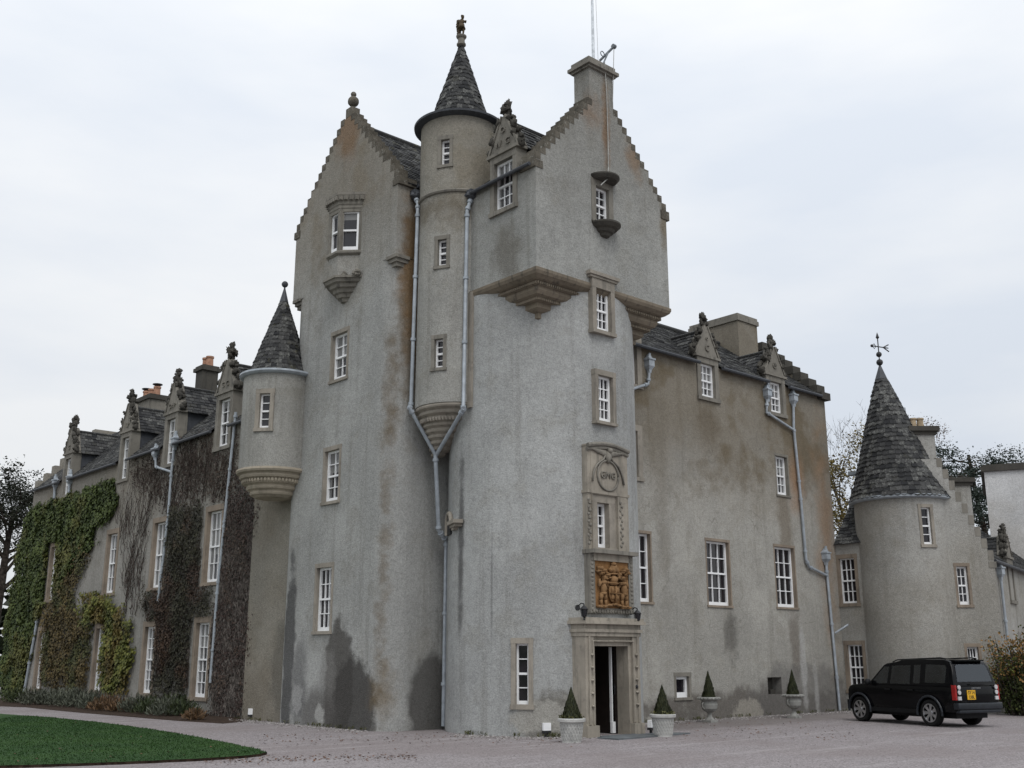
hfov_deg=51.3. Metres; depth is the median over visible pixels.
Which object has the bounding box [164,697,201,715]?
shrub
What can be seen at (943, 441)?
russet tree
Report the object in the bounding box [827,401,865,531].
bare tree
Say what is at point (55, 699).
shrub
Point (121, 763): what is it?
lawn soil
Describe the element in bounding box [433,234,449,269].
window
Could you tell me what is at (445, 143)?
window
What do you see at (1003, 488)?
outbuilding
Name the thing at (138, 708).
shrub
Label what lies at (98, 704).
shrub
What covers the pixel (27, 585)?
ivy
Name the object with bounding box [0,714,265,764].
lawn
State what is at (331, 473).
window
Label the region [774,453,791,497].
window
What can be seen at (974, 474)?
cedar tree
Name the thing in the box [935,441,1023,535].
tree
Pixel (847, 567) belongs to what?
window
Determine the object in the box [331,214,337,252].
window
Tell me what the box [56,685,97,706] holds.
shrub
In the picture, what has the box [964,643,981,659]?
window
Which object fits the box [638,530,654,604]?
window
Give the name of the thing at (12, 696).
shrub
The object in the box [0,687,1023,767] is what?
ground
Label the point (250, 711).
floodlight
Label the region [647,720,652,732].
floodlight
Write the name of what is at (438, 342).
window
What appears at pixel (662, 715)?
potted conifer
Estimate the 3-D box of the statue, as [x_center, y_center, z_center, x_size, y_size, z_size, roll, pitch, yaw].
[-1.601,-11.128,33.599,0.349,1.111,0.330,0,-14,0]
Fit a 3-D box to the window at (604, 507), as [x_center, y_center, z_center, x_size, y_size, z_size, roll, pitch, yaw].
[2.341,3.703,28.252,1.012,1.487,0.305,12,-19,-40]
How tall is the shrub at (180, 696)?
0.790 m
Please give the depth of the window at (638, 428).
34.00 m
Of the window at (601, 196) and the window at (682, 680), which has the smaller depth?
the window at (601, 196)
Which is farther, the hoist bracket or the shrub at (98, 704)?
the shrub at (98, 704)
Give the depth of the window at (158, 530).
41.41 m
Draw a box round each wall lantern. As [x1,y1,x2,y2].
[575,603,587,619]
[629,607,640,620]
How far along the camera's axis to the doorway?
27.52 m
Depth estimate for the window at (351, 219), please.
33.20 m
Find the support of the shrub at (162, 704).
on the flower bed
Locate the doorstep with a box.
[597,732,689,739]
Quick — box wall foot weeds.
[234,708,848,737]
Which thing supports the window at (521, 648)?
in the castle
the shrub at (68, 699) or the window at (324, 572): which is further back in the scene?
the shrub at (68, 699)
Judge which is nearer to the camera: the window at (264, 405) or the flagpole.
the window at (264, 405)
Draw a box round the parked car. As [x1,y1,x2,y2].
[847,657,1002,725]
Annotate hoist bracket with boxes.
[599,44,616,185]
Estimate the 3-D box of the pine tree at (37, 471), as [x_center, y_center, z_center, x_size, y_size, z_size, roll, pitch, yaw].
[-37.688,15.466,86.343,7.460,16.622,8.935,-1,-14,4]
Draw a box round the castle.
[16,45,848,737]
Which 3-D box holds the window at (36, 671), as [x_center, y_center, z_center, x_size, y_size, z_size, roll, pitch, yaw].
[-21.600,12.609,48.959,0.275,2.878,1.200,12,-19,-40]
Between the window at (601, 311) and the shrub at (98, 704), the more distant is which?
the shrub at (98, 704)
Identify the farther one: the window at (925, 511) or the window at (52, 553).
the window at (52, 553)
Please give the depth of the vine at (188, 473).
39.98 m
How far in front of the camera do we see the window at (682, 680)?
33.47 m
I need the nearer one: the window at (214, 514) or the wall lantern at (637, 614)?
the wall lantern at (637, 614)
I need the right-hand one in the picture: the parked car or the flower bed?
the parked car
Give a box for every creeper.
[37,542,92,691]
[73,589,135,697]
[135,497,214,701]
[206,467,259,717]
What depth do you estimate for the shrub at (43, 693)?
43.66 m
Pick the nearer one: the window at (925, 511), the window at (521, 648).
the window at (521, 648)
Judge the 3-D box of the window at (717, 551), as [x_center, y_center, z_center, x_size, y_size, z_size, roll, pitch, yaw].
[6.832,6.314,35.615,1.367,2.266,0.263,12,-19,-40]
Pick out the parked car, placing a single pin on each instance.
(934, 691)
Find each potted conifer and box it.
[557,687,585,742]
[649,685,675,736]
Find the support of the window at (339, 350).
in the castle
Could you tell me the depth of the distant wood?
115.85 m
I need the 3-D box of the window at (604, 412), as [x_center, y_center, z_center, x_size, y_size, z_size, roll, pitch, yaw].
[2.500,0.387,29.097,0.845,1.516,0.255,12,-19,-40]
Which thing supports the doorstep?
on the ground at (916, 734)
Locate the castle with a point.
(494, 423)
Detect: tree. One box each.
[0,454,41,620]
[0,468,44,543]
[0,476,32,558]
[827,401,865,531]
[829,415,908,536]
[851,412,988,531]
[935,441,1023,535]
[948,462,995,530]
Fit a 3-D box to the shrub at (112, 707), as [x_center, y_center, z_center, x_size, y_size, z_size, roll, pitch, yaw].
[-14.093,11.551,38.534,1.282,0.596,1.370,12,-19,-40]
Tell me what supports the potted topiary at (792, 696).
on the ground at (916, 734)
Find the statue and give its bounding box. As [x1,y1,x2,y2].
[456,15,466,46]
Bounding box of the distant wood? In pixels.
[0,589,21,668]
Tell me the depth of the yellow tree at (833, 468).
66.06 m
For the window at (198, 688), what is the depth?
37.27 m
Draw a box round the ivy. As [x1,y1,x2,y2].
[0,477,118,696]
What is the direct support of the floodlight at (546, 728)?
on the ground at (916, 734)
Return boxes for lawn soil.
[0,752,266,767]
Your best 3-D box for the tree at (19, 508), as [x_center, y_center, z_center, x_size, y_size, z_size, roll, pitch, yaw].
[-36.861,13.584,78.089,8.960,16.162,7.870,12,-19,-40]
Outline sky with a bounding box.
[0,0,1023,655]
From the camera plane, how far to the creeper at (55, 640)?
46.74 m
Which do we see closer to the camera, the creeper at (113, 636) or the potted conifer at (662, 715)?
the potted conifer at (662, 715)
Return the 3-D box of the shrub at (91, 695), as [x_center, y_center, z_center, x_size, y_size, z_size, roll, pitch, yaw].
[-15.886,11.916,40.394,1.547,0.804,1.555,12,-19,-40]
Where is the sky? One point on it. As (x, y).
(833, 176)
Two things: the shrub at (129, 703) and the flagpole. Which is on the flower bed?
the shrub at (129, 703)
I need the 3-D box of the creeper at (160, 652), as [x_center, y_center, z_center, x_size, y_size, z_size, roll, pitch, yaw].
[-12.453,7.893,39.172,0.297,7.197,6.558,12,-19,-40]
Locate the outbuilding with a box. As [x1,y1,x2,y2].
[980,462,1023,558]
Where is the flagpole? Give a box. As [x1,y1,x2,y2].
[591,0,597,57]
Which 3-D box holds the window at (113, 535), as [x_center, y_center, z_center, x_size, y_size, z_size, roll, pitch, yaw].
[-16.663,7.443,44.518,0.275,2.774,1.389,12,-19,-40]
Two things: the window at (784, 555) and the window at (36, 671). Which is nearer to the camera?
the window at (784, 555)
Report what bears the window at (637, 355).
in the castle
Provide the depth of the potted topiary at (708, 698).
32.28 m
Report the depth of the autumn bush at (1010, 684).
36.23 m
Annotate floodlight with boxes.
[248,708,252,719]
[542,723,550,736]
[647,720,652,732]
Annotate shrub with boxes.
[0,686,34,702]
[14,685,49,704]
[32,688,66,704]
[43,685,81,705]
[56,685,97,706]
[70,689,112,708]
[85,692,120,710]
[104,696,133,711]
[116,691,150,712]
[130,695,168,713]
[144,696,182,715]
[153,691,189,710]
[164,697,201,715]
[181,707,207,719]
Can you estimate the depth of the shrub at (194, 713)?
33.25 m
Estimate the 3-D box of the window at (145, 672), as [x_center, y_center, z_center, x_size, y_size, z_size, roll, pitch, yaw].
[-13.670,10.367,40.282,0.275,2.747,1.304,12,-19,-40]
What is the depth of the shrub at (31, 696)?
43.65 m
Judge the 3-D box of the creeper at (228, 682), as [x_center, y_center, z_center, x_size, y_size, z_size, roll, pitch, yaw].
[-9.444,6.940,35.986,0.176,8.525,3.365,12,-19,-40]
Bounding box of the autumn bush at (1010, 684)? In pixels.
[980,625,1023,715]
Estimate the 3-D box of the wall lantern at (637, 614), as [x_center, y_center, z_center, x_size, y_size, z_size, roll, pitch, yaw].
[3.242,6.095,28.075,0.222,0.436,0.375,12,-19,-40]
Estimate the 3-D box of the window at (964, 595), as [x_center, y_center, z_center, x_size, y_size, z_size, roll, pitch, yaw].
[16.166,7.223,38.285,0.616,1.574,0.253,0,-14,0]
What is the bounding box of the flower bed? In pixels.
[0,697,249,723]
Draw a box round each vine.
[115,470,166,617]
[130,416,240,520]
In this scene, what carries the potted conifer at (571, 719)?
on the ground at (916, 734)
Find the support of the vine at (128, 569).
attached to the castle
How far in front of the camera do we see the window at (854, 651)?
39.21 m
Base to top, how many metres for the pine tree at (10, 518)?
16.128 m
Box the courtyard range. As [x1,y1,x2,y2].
[834,333,1023,713]
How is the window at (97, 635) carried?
in the castle
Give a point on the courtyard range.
(926, 568)
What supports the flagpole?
on the castle
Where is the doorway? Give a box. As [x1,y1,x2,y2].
[567,617,645,737]
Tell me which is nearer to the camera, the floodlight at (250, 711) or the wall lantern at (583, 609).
the wall lantern at (583, 609)
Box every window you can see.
[31,627,46,690]
[44,543,58,602]
[88,623,104,693]
[100,527,120,595]
[138,621,155,696]
[146,516,168,591]
[187,616,212,701]
[199,503,223,586]
[253,388,274,431]
[311,562,333,634]
[320,444,341,505]
[328,325,349,384]
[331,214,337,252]
[343,212,358,249]
[429,334,446,371]
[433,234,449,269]
[436,134,452,168]
[510,638,533,709]
[588,277,616,338]
[591,177,613,220]
[591,368,617,426]
[591,494,617,550]
[633,339,643,389]
[635,424,644,481]
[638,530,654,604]
[674,672,692,700]
[704,537,733,607]
[773,544,799,609]
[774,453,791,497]
[836,553,860,606]
[843,640,867,692]
[917,504,937,547]
[953,563,974,607]
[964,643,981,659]
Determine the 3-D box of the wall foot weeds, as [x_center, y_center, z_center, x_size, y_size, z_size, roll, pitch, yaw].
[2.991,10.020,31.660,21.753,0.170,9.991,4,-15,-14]

